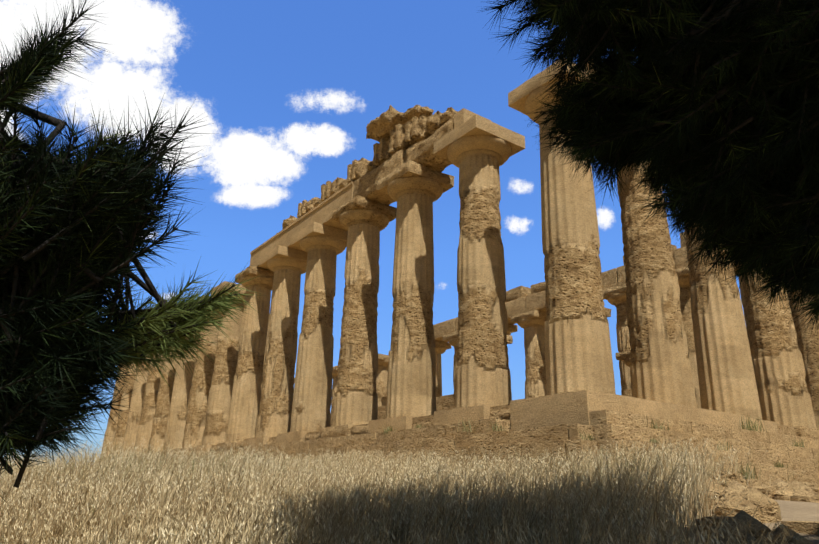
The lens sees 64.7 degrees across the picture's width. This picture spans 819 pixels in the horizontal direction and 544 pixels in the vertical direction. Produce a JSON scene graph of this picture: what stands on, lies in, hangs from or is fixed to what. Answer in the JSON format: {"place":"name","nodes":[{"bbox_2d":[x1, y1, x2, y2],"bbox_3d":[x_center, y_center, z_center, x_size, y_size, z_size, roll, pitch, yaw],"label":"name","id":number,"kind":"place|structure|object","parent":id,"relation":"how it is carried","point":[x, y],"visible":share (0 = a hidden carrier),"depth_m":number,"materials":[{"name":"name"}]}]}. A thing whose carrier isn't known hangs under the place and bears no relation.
{"place":"outdoors","nodes":[
{"label":"outdoors","id":0,"kind":"place"},
{"bbox_2d":[0,0,745,467],"label":"sky","id":1,"kind":"structure","parent":0,"point":[287,92],"materials":[{"name":"blue"}]},
{"bbox_2d":[0,433,811,543],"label":"dry grass field","id":2,"kind":"structure","parent":0,"point":[621,500],"depth_m":7.88,"materials":[{"name":"beige plant"}]},
{"bbox_2d":[11,461,818,543],"bbox_3d":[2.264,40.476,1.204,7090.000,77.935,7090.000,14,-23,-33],"label":"rocks","id":3,"kind":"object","parent":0,"point":[802,511],"depth_m":10.03,"materials":[{"name":"beige stone"}]},
{"bbox_2d":[0,0,264,502],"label":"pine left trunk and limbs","id":4,"kind":"object","parent":3,"relation":"on","point":[73,236],"visible":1,"depth_m":2.48,"materials":[{"name":"green plant"}]},
{"bbox_2d":[98,390,818,487],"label":"temple platform steps","id":5,"kind":"structure","parent":3,"relation":"on","point":[554,422],"depth_m":21.25,"materials":[{"name":"stone"}]},
{"bbox_2d":[101,60,818,458],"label":"temple columns","id":6,"kind":"structure","parent":5,"relation":"on","point":[251,384],"depth_m":28.33,"materials":[{"name":"stone"}]},
{"bbox_2d":[250,64,592,270],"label":"entablature","id":7,"kind":"structure","parent":6,"relation":"on","point":[415,133],"depth_m":33.76,"materials":[{"name":"stone"}]},
{"bbox_2d":[294,232,750,426],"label":"background columns","id":8,"kind":"structure","parent":5,"relation":"on","point":[525,308],"depth_m":53.03,"materials":[{"name":"stone"}]},
{"bbox_2d":[381,415,818,478],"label":"weeds","id":9,"kind":"object","parent":5,"relation":"on","point":[753,425],"visible":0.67,"depth_m":20.77,"materials":[{"name":"green plant"}]},
{"bbox_2d":[281,468,818,543],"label":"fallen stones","id":10,"kind":"object","parent":3,"relation":"on","point":[735,490],"visible":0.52,"depth_m":8.81,"materials":[{"name":"beige stone"}]},
{"bbox_2d":[479,0,818,332],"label":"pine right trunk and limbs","id":11,"kind":"object","parent":3,"relation":"on","point":[707,111],"visible":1,"depth_m":3.23,"materials":[{"name":"green plant"}]}
]}

